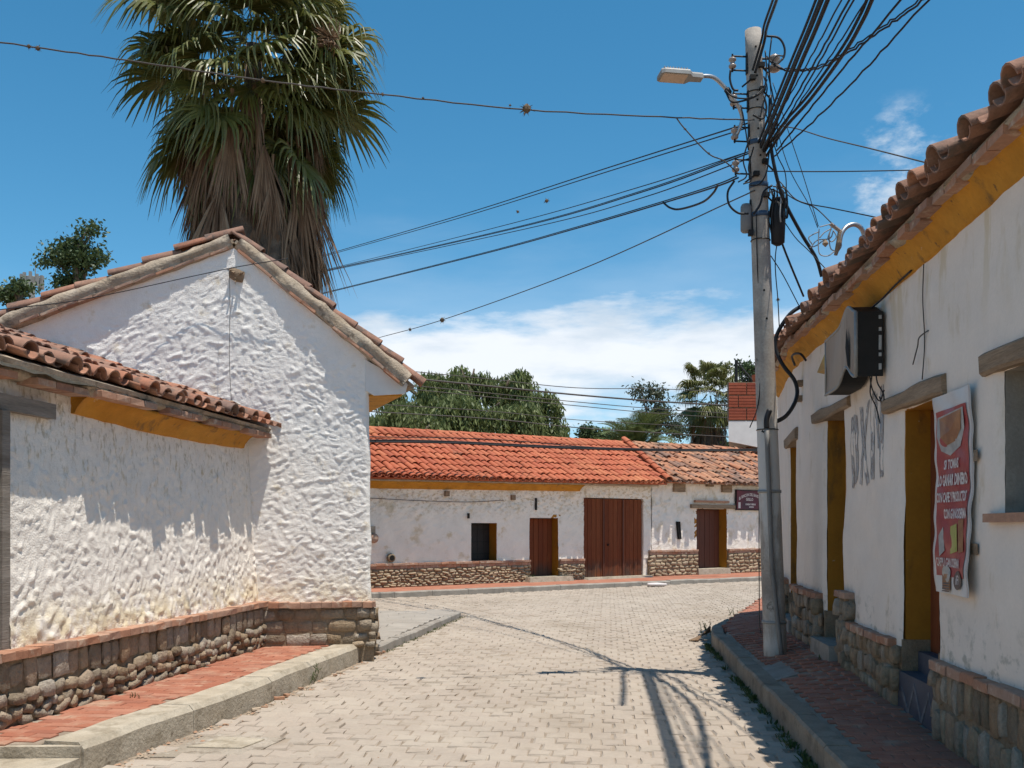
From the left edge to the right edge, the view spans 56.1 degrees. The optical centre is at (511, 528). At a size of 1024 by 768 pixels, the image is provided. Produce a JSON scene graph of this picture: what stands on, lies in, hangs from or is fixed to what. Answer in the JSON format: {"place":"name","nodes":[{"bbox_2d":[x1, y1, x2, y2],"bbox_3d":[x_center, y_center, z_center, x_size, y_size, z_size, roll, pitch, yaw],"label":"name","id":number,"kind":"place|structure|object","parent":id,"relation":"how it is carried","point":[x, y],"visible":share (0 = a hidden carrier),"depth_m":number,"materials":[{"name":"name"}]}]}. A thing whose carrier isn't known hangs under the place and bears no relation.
{"place":"outdoors","nodes":[
{"label":"outdoors","id":0,"kind":"place"},
{"bbox_2d":[0,758,79,767],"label":"driveway","id":1,"kind":"structure","parent":0,"point":[44,763],"depth_m":6.28,"materials":[{"name":"concrete"}]},
{"bbox_2d":[0,645,328,745],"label":"pavement","id":2,"kind":"structure","parent":0,"point":[38,731],"depth_m":8.28,"materials":[{"name":"brick"}]},
{"bbox_2d":[376,609,452,643],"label":"side pavement","id":3,"kind":"structure","parent":0,"point":[392,623],"depth_m":16.34,"materials":[{"name":"concrete"}]},
{"bbox_2d":[102,581,807,767],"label":"road","id":4,"kind":"structure","parent":0,"point":[493,714],"depth_m":9.18,"materials":[{"name":"stone"}]},
{"bbox_2d":[44,644,359,767],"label":"kerb","id":5,"kind":"structure","parent":4,"relation":"on","point":[114,740],"depth_m":7.92,"materials":[{"name":"concrete"}]},
{"bbox_2d":[0,226,425,661],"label":"gable house","id":6,"kind":"structure","parent":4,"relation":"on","point":[317,374],"depth_m":11.78,"materials":[{"name":"white paint"}]},
{"bbox_2d":[0,258,287,309],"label":"overhead cable","id":7,"kind":"object","parent":6,"relation":"attached to","point":[144,286],"visible":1,"depth_m":11.37,"materials":[{"name":"rubber"}]},
{"bbox_2d":[229,278,231,399],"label":"overhead cable","id":8,"kind":"object","parent":6,"relation":"attached to","point":[229,343],"visible":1,"depth_m":11.50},
{"bbox_2d":[251,707,260,711],"bbox_3d":[-2.310,1.639,8.684,0.086,0.033,0.051,0,0,-31],"label":"rubble","id":9,"kind":"object","parent":4,"relation":"on","point":[255,709],"visible":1,"depth_m":8.67,"materials":[{"name":"stone"}]},
{"bbox_2d":[274,696,284,699],"bbox_3d":[-2.236,1.636,9.236,0.104,0.039,0.060,0,0,-23],"label":"rubble","id":10,"kind":"object","parent":4,"relation":"on","point":[280,698],"visible":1,"depth_m":9.21,"materials":[{"name":"brick"}]},
{"bbox_2d":[309,663,321,683],"bbox_3d":[-2.130,1.542,10.217,0.232,0.220,0.091,0,0,-9],"label":"weed","id":11,"kind":"object","parent":4,"relation":"on","point":[314,672],"visible":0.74,"depth_m":10.21,"materials":[{"name":"green plant"}]},
{"bbox_2d":[281,616,462,702],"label":"kerb grass","id":12,"kind":"structure","parent":4,"relation":"on","point":[460,617],"depth_m":15.18,"materials":[{"name":"green plant"}]},
{"bbox_2d":[114,602,797,767],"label":"gutter grit","id":13,"kind":"object","parent":4,"relation":"on","point":[142,755],"visible":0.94,"depth_m":7.92,"materials":[{"name":"soil"}]},
{"bbox_2d":[689,626,710,640],"bbox_3d":[2.805,1.550,14.148,0.106,0.182,0.601,0,0,41],"label":"dry frond","id":14,"kind":"object","parent":4,"relation":"on","point":[706,631],"visible":1,"depth_m":14.12,"materials":[{"name":"beige plant"}]},
{"bbox_2d":[698,622,710,634],"bbox_3d":[2.983,1.536,14.800,0.210,0.232,0.194,0,0,0],"label":"weed","id":15,"kind":"object","parent":4,"relation":"on","point":[704,627],"visible":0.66,"depth_m":14.84,"materials":[{"name":"green plant"}]},
{"bbox_2d":[702,642,817,767],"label":"gutter weeds","id":16,"kind":"object","parent":4,"relation":"on","point":[806,758],"visible":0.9,"depth_m":8.51,"materials":[{"name":"green plant"}]},
{"bbox_2d":[711,613,871,767],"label":"kerb","id":17,"kind":"structure","parent":4,"relation":"on","point":[824,745],"depth_m":7.80,"materials":[{"name":"concrete"}]},
{"bbox_2d":[0,0,1023,444],"label":"sky","id":18,"kind":"structure","parent":0,"point":[677,297],"materials":[{"name":"blue"}]},
{"bbox_2d":[371,572,760,591],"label":"pavement","id":19,"kind":"structure","parent":0,"point":[653,578],"depth_m":26.79,"materials":[{"name":"brick"}]},
{"bbox_2d":[369,426,672,588],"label":"house","id":20,"kind":"structure","parent":19,"relation":"on","point":[580,534],"depth_m":26.76,"materials":[{"name":"paint"}]},
{"bbox_2d":[371,526,378,542],"bbox_3d":[-3.467,0.160,23.918,0.287,0.420,0.165,0,0,-37],"label":"meter box","id":21,"kind":"object","parent":20,"relation":"attached to","point":[374,538],"visible":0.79,"depth_m":23.89,"materials":[{"name":"metal"}]},
{"bbox_2d":[387,553,394,561],"bbox_3d":[-3.047,0.750,24.269,0.220,0.220,0.097,0,0,-37],"label":"pipe vent","id":22,"kind":"object","parent":20,"relation":"attached to","point":[390,557],"visible":1,"depth_m":24.22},
{"bbox_2d":[371,498,502,501],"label":"overhead cable","id":23,"kind":"object","parent":20,"relation":"attached to","point":[434,501],"visible":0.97,"depth_m":25.02,"materials":[{"name":"rubber"}]},
{"bbox_2d":[444,491,449,495],"bbox_3d":[-1.712,-0.910,25.306,0.130,0.140,0.070,0,0,-37],"label":"beam stub","id":24,"kind":"object","parent":20,"relation":"attached to","point":[446,493],"visible":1,"depth_m":25.28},
{"bbox_2d":[471,523,488,559],"bbox_3d":[-0.972,0.370,26.361,0.830,1.000,0.081,0,0,-37],"label":"window","id":25,"kind":"structure","parent":20,"relation":"in","point":[479,531],"depth_m":26.39,"materials":[{"name":"glass"}]},
{"bbox_2d":[369,436,638,449],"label":"overhead cable","id":26,"kind":"object","parent":20,"relation":"attached to","point":[487,439],"visible":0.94,"depth_m":25.38,"materials":[{"name":"rubber"}]},
{"bbox_2d":[529,518,551,575],"bbox_3d":[0.730,0.585,27.558,1.030,1.730,0.068,0,0,-37],"label":"door","id":27,"kind":"structure","parent":20,"relation":"in","point":[540,529],"depth_m":27.58,"materials":[{"name":"wood"}]},
{"bbox_2d":[369,439,756,451],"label":"overhead cable","id":28,"kind":"object","parent":20,"relation":"attached to","point":[520,445],"visible":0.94,"depth_m":26.15,"materials":[{"name":"rubber"}]},
{"bbox_2d":[584,498,641,576],"bbox_3d":[3.049,0.300,29.008,2.400,2.360,0.130,0,0,-37],"label":"garage door","id":29,"kind":"structure","parent":20,"relation":"in","point":[612,527],"depth_m":29.00,"materials":[{"name":"brown wood"}]},
{"bbox_2d":[548,441,760,575],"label":"old house","id":30,"kind":"structure","parent":19,"relation":"on","point":[700,525],"depth_m":31.80,"materials":[{"name":"paint"}]},
{"bbox_2d":[696,509,718,567],"bbox_3d":[6.354,0.350,31.851,1.440,1.940,0.067,0,0,-37],"label":"door","id":31,"kind":"structure","parent":30,"relation":"in","point":[707,521],"depth_m":31.92,"materials":[{"name":"wood"}]},
{"bbox_2d":[735,489,758,510],"bbox_3d":[8.070,-0.950,32.580,1.460,0.690,0.060,0,0,-37],"label":"hanging sign","id":32,"kind":"object","parent":30,"relation":"attached to","point":[746,499],"visible":0.94,"depth_m":32.45,"materials":[{"name":"red metal"}]},
{"bbox_2d":[416,371,726,392],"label":"overhead cable","id":33,"kind":"object","parent":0,"point":[566,387],"visible":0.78,"depth_m":37.36,"materials":[{"name":"rubber"}]},
{"bbox_2d":[647,583,666,585],"bbox_3d":[4.114,1.596,27.247,0.594,0.111,0.274,0,0,-10],"label":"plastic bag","id":34,"kind":"object","parent":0,"point":[656,584],"visible":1,"depth_m":27.13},
{"bbox_2d":[721,597,978,767],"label":"pavement","id":35,"kind":"structure","parent":0,"point":[868,725],"depth_m":7.68,"materials":[{"name":"brick"}]},
{"bbox_2d":[726,27,786,656],"bbox_3d":[2.650,-1.903,10.349,0.588,6.825,0.898,0,0,18],"label":"utility pole","id":36,"kind":"object","parent":35,"relation":"on","point":[774,621],"visible":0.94,"depth_m":10.33,"materials":[{"name":"concrete"}]},
{"bbox_2d":[0,42,754,120],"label":"overhead cable","id":37,"kind":"object","parent":36,"relation":"attached to","point":[362,91],"visible":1,"depth_m":9.25,"materials":[{"name":"rubber"}]},
{"bbox_2d":[519,103,534,115],"bbox_3d":[0.155,-4.180,9.615,0.170,0.157,0.138,0,0,0],"label":"air plant","id":38,"kind":"object","parent":37,"relation":"hanging from","point":[526,108],"visible":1,"depth_m":9.58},
{"bbox_2d":[676,117,738,173],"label":"overhead cable","id":39,"kind":"object","parent":37,"relation":"hanging from","point":[704,149],"visible":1,"depth_m":10.03,"materials":[{"name":"rubber"}]},
{"bbox_2d":[323,175,738,293],"bbox_3d":[-1.541,-5.288,20.013,1.649,3.084,20.924,0,0,-27],"label":"overhead cable","id":40,"kind":"object","parent":36,"relation":"attached to","point":[677,198],"visible":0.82,"depth_m":15.31,"materials":[{"name":"rubber"}]},
{"bbox_2d":[662,185,717,209],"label":"overhead cable","id":41,"kind":"object","parent":40,"relation":"hanging from","point":[701,202],"visible":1,"depth_m":11.72,"materials":[{"name":"rubber"}]},
{"bbox_2d":[323,128,744,256],"bbox_3d":[-1.788,-6.016,19.967,1.375,3.450,21.151,0,0,-28],"label":"overhead cable","id":42,"kind":"object","parent":36,"relation":"attached to","point":[563,185],"visible":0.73,"depth_m":15.58,"materials":[{"name":"rubber"}]},
{"bbox_2d":[326,122,747,254],"bbox_3d":[-1.788,-6.059,19.967,1.376,3.442,21.151,0,0,-28],"label":"overhead cable","id":43,"kind":"object","parent":36,"relation":"attached to","point":[564,181],"visible":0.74,"depth_m":15.48,"materials":[{"name":"rubber"}]},
{"bbox_2d":[328,152,748,270],"bbox_3d":[-1.651,-5.792,19.947,1.219,3.499,20.952,0,0,-27],"label":"overhead cable","id":44,"kind":"object","parent":36,"relation":"attached to","point":[695,172],"visible":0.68,"depth_m":15.22,"materials":[{"name":"rubber"}]},
{"bbox_2d":[330,158,748,270],"bbox_3d":[-1.552,-5.739,19.994,1.414,3.501,20.946,0,0,-27],"label":"overhead cable","id":45,"kind":"object","parent":36,"relation":"attached to","point":[564,219],"visible":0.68,"depth_m":16.03,"materials":[{"name":"rubber"}]},
{"bbox_2d":[378,190,754,337],"bbox_3d":[-0.175,-3.980,16.158,0.158,0.766,13.036,0,0,-26],"label":"overhead cable","id":46,"kind":"object","parent":36,"relation":"attached to","point":[592,264],"visible":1,"depth_m":13.31,"materials":[{"name":"rubber"}]},
{"bbox_2d":[657,66,767,135],"bbox_3d":[2.100,-4.471,10.059,1.212,0.587,0.253,0,0,-17],"label":"street lamp","id":47,"kind":"object","parent":36,"relation":"attached to","point":[667,74],"visible":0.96,"depth_m":9.98,"materials":[{"name":"metal"}]},
{"bbox_2d":[740,199,753,236],"bbox_3d":[2.521,-3.330,10.330,0.130,0.400,0.125,0,0,0],"label":"junction box","id":48,"kind":"object","parent":36,"relation":"attached to","point":[746,224],"visible":1,"depth_m":10.29,"materials":[{"name":"grey plastic"}]},
{"bbox_2d":[749,214,759,427],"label":"overhead cable","id":49,"kind":"object","parent":36,"relation":"attached to","point":[757,277],"visible":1,"depth_m":10.29,"materials":[{"name":"rubber"}]},
{"bbox_2d":[759,517,760,632],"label":"overhead cable","id":50,"kind":"object","parent":36,"relation":"attached to","point":[759,574],"visible":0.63,"depth_m":10.83,"materials":[{"name":"rubber"}]},
{"bbox_2d":[752,0,777,72],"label":"overhead cable","id":51,"kind":"object","parent":36,"relation":"attached to","point":[764,33],"visible":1,"depth_m":9.85,"materials":[{"name":"rubber"}]},
{"bbox_2d":[766,115,786,325],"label":"overhead cable","id":52,"kind":"object","parent":36,"relation":"attached to","point":[782,221],"visible":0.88,"depth_m":10.35,"materials":[{"name":"rubber"}]},
{"bbox_2d":[768,184,788,245],"bbox_3d":[2.851,-3.348,10.293,0.202,0.636,0.208,0,0,-34],"label":"junction box","id":53,"kind":"object","parent":36,"relation":"attached to","point":[776,223],"visible":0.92,"depth_m":10.24,"materials":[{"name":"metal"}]},
{"bbox_2d":[782,244,803,296],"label":"overhead cable","id":54,"kind":"object","parent":53,"relation":"attached to","point":[793,272],"visible":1,"depth_m":10.55,"materials":[{"name":"rubber"}]},
{"bbox_2d":[785,223,824,267],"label":"overhead cable","id":55,"kind":"object","parent":53,"relation":"attached to","point":[804,246],"visible":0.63,"depth_m":10.30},
{"bbox_2d":[780,182,830,222],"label":"overhead cable","id":56,"kind":"object","parent":53,"relation":"attached to","point":[807,204],"visible":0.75,"depth_m":10.10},
{"bbox_2d":[761,305,799,432],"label":"overhead cable","id":57,"kind":"object","parent":36,"relation":"attached to","point":[788,372],"visible":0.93,"depth_m":10.87,"materials":[{"name":"rubber"}]},
{"bbox_2d":[771,256,798,304],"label":"overhead cable","id":58,"kind":"object","parent":36,"relation":"attached to","point":[785,279],"visible":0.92,"depth_m":10.95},
{"bbox_2d":[758,0,819,144],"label":"overhead cable","id":59,"kind":"object","parent":36,"relation":"attached to","point":[791,59],"visible":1,"depth_m":8.63,"materials":[{"name":"rubber"}]},
{"bbox_2d":[767,64,817,227],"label":"overhead cable","id":60,"kind":"object","parent":36,"relation":"attached to","point":[792,175],"visible":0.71,"depth_m":10.06,"materials":[{"name":"rubber"}]},
{"bbox_2d":[760,0,829,151],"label":"overhead cable","id":61,"kind":"object","parent":36,"relation":"attached to","point":[811,39],"visible":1,"depth_m":8.56,"materials":[{"name":"rubber"}]},
{"bbox_2d":[768,95,821,276],"bbox_3d":[3.056,-3.679,10.371,0.878,1.826,0.125,0,0,-35],"label":"overhead cable","id":62,"kind":"object","parent":36,"relation":"attached to","point":[803,237],"visible":0.81,"depth_m":10.19,"materials":[{"name":"rubber"}]},
{"bbox_2d":[773,84,818,225],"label":"overhead cable","id":63,"kind":"object","parent":36,"relation":"attached to","point":[799,165],"visible":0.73,"depth_m":10.02,"materials":[{"name":"rubber"}]},
{"bbox_2d":[771,0,841,127],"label":"overhead cable","id":64,"kind":"object","parent":36,"relation":"attached to","point":[814,51],"visible":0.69,"depth_m":8.16,"materials":[{"name":"rubber"}]},
{"bbox_2d":[772,0,849,135],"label":"overhead cable","id":65,"kind":"object","parent":36,"relation":"attached to","point":[828,38],"visible":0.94,"depth_m":8.34,"materials":[{"name":"rubber"}]},
{"bbox_2d":[774,0,854,139],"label":"overhead cable","id":66,"kind":"object","parent":36,"relation":"attached to","point":[835,33],"visible":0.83,"depth_m":8.20,"materials":[{"name":"rubber"}]},
{"bbox_2d":[765,0,873,156],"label":"overhead cable","id":67,"kind":"object","parent":36,"relation":"attached to","point":[842,55],"visible":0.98,"depth_m":8.49,"materials":[{"name":"rubber"}]},
{"bbox_2d":[778,0,866,133],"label":"overhead cable","id":68,"kind":"object","parent":36,"relation":"attached to","point":[831,54],"visible":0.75,"depth_m":8.15,"materials":[{"name":"rubber"}]},
{"bbox_2d":[784,192,874,217],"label":"overhead cable","id":69,"kind":"object","parent":36,"relation":"attached to","point":[831,208],"visible":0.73,"depth_m":9.51,"materials":[{"name":"rubber"}]},
{"bbox_2d":[767,170,908,171],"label":"overhead cable","id":70,"kind":"object","parent":36,"relation":"attached to","point":[842,171],"visible":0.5,"depth_m":10.65,"materials":[{"name":"rubber"}]},
{"bbox_2d":[776,0,901,150],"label":"overhead cable","id":71,"kind":"object","parent":36,"relation":"attached to","point":[849,60],"visible":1,"depth_m":8.52,"materials":[{"name":"rubber"}]},
{"bbox_2d":[766,0,922,71],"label":"overhead cable","id":72,"kind":"object","parent":36,"relation":"attached to","point":[874,35],"visible":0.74,"depth_m":8.21,"materials":[{"name":"rubber"}]},
{"bbox_2d":[774,0,929,156],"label":"overhead cable","id":73,"kind":"object","parent":36,"relation":"attached to","point":[874,59],"visible":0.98,"depth_m":8.42,"materials":[{"name":"rubber"}]},
{"bbox_2d":[774,56,1023,767],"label":"house","id":74,"kind":"structure","parent":35,"relation":"on","point":[867,603],"depth_m":6.97,"materials":[{"name":"paint"}]},
{"bbox_2d":[791,352,806,365],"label":"overhead cable","id":75,"kind":"object","parent":74,"relation":"attached to","point":[798,353],"visible":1,"depth_m":11.06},
{"bbox_2d":[797,380,802,401],"bbox_3d":[3.398,-1.620,11.356,0.060,0.250,0.100,0,0,5],"label":"wall bracket","id":76,"kind":"object","parent":74,"relation":"attached to","point":[800,384],"depth_m":11.31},
{"bbox_2d":[808,222,864,256],"bbox_3d":[3.012,-2.655,8.847,0.555,0.332,0.114,0,0,-4],"label":"service mast","id":77,"kind":"object","parent":74,"relation":"attached to","point":[839,236],"visible":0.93,"depth_m":8.82,"materials":[{"name":"metal"}]},
{"bbox_2d":[817,306,884,423],"bbox_3d":[3.015,-1.385,8.580,0.243,1.033,1.474,0,0,5],"label":"air conditioner","id":78,"kind":"object","parent":74,"relation":"attached to","point":[852,360],"visible":0.99,"depth_m":8.11,"materials":[{"name":"plastic"}]},
{"bbox_2d":[779,125,923,162],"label":"overhead cable","id":79,"kind":"object","parent":74,"relation":"attached to","point":[861,146],"visible":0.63,"depth_m":8.46,"materials":[{"name":"rubber"}]},
{"bbox_2d":[850,384,883,487],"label":"painted letters","id":80,"kind":"object","parent":74,"relation":"attached to","point":[854,427],"visible":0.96,"depth_m":8.51,"materials":[{"name":"grey paint"}]},
{"bbox_2d":[872,270,911,307],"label":"overhead cable","id":81,"kind":"object","parent":74,"relation":"attached to","point":[887,293],"visible":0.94,"depth_m":7.68,"materials":[{"name":"rubber"}]},
{"bbox_2d":[912,330,928,364],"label":"overhead cable","id":82,"kind":"object","parent":74,"relation":"attached to","point":[917,346],"visible":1,"depth_m":7.01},
{"bbox_2d":[922,264,924,379],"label":"overhead cable","id":83,"kind":"object","parent":74,"relation":"attached to","point":[923,321],"visible":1,"depth_m":6.93,"materials":[{"name":"rubber"}]},
{"bbox_2d":[931,411,940,653],"bbox_3d":[3.256,0.265,7.085,0.140,2.370,0.823,0,0,0],"label":"door","id":84,"kind":"structure","parent":74,"relation":"in","point":[935,608],"depth_m":7.43,"materials":[{"name":"wood"}]},
{"bbox_2d":[932,384,977,597],"bbox_3d":[2.885,-0.230,6.285,0.057,1.330,0.723,0,0,6],"label":"poster","id":85,"kind":"object","parent":74,"relation":"attached to","point":[955,455],"visible":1,"depth_m":6.27,"materials":[{"name":"plastic"}]},
{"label":"ground","id":86,"kind":"structure","parent":0,"visible":0},
{"bbox_2d":[0,275,40,306],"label":"tree","id":87,"kind":"object","parent":86,"relation":"on","point":[16,290],"visible":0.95,"depth_m":45.76,"materials":[{"name":"green plant"}]},
{"bbox_2d":[20,264,43,298],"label":"phone mast","id":88,"kind":"object","parent":86,"relation":"on","point":[37,278],"visible":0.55,"depth_m":59.86,"materials":[{"name":"grey metal"}]},
{"bbox_2d":[0,745,82,767],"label":"pavement edge","id":89,"kind":"object","parent":86,"relation":"on","point":[35,751],"visible":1,"depth_m":6.40,"materials":[{"name":"concrete"}]},
{"bbox_2d":[30,217,116,289],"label":"tree","id":90,"kind":"object","parent":86,"relation":"on","point":[75,258],"visible":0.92,"depth_m":47.73,"materials":[{"name":"green plant"}]},
{"bbox_2d":[0,323,281,730],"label":"house","id":91,"kind":"structure","parent":86,"relation":"on","point":[127,556],"depth_m":8.52,"materials":[{"name":"paint"}]},
{"bbox_2d":[90,0,395,307],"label":"fan palm","id":92,"kind":"object","parent":86,"relation":"on","point":[256,170],"visible":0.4,"depth_m":19.04,"materials":[{"name":"green plant"}]},
{"bbox_2d":[369,400,451,430],"bbox_3d":[-4.216,-1.765,40.388,5.025,7.040,3.652,0,0,0],"label":"pepper tree","id":93,"kind":"object","parent":86,"relation":"on","point":[395,420],"visible":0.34,"depth_m":39.35,"materials":[{"name":"green plant"}]},
{"bbox_2d":[374,611,460,655],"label":"side street kerb","id":94,"kind":"structure","parent":86,"relation":"on","point":[393,642],"depth_m":14.52,"materials":[{"name":"grey concrete"}]},
{"bbox_2d":[374,364,568,436],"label":"pepper tree","id":95,"kind":"object","parent":86,"relation":"on","point":[443,401],"visible":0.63,"depth_m":44.54,"materials":[{"name":"green plant"}]},
{"bbox_2d":[554,422,573,437],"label":"tree","id":96,"kind":"object","parent":86,"relation":"on","point":[566,429],"visible":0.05,"depth_m":49.70,"materials":[{"name":"green plant"}]},
{"bbox_2d":[371,576,760,598],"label":"kerb","id":97,"kind":"structure","parent":86,"relation":"on","point":[426,593],"depth_m":25.38,"materials":[{"name":"grey concrete"}]},
{"bbox_2d":[570,421,616,439],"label":"tree","id":98,"kind":"object","parent":86,"relation":"on","point":[586,433],"visible":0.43,"depth_m":47.73,"materials":[{"name":"green plant"}]},
{"bbox_2d":[592,406,681,442],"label":"tree","id":99,"kind":"object","parent":86,"relation":"on","point":[635,436],"visible":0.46,"depth_m":41.24,"materials":[{"name":"green plant"}]},
{"bbox_2d":[621,376,689,442],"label":"gum tree","id":100,"kind":"object","parent":86,"relation":"on","point":[657,394],"visible":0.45,"depth_m":53.73,"materials":[{"name":"green plant"}]},
{"bbox_2d":[671,360,741,446],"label":"tree","id":101,"kind":"object","parent":86,"relation":"on","point":[712,370],"visible":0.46,"depth_m":43.36,"materials":[{"name":"green plant"}]},
{"bbox_2d":[727,354,754,381],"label":"tree","id":102,"kind":"object","parent":86,"relation":"on","point":[748,368],"visible":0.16,"depth_m":51.69,"materials":[{"name":"green plant"}]},
{"bbox_2d":[727,360,777,447],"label":"balcony house","id":103,"kind":"structure","parent":86,"relation":"on","point":[741,403],"depth_m":36.00,"materials":[{"name":"brick"}]},
{"bbox_2d":[371,411,728,436],"bbox_3d":[2.645,-3.950,37.400,17.499,0.433,0.364,0,0,-22],"label":"overhead cable","id":104,"kind":"object","parent":103,"relation":"attached to","point":[545,424],"visible":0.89,"depth_m":36.92,"materials":[{"name":"rubber"}]},
{"bbox_2d":[385,404,728,428],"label":"overhead cable","id":105,"kind":"object","parent":103,"relation":"attached to","point":[552,417],"visible":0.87,"depth_m":37.04,"materials":[{"name":"rubber"}]},
{"bbox_2d":[414,385,721,412],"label":"overhead cable","id":106,"kind":"object","parent":103,"relation":"attached to","point":[563,400],"visible":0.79,"depth_m":37.23,"materials":[{"name":"rubber"}]},
{"bbox_2d":[412,389,726,417],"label":"overhead cable","id":107,"kind":"object","parent":103,"relation":"attached to","point":[567,404],"visible":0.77,"depth_m":37.30,"materials":[{"name":"rubber"}]},
{"bbox_2d":[426,379,726,405],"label":"overhead cable","id":108,"kind":"object","parent":103,"relation":"attached to","point":[573,394],"visible":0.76,"depth_m":37.39,"materials":[{"name":"rubber"}]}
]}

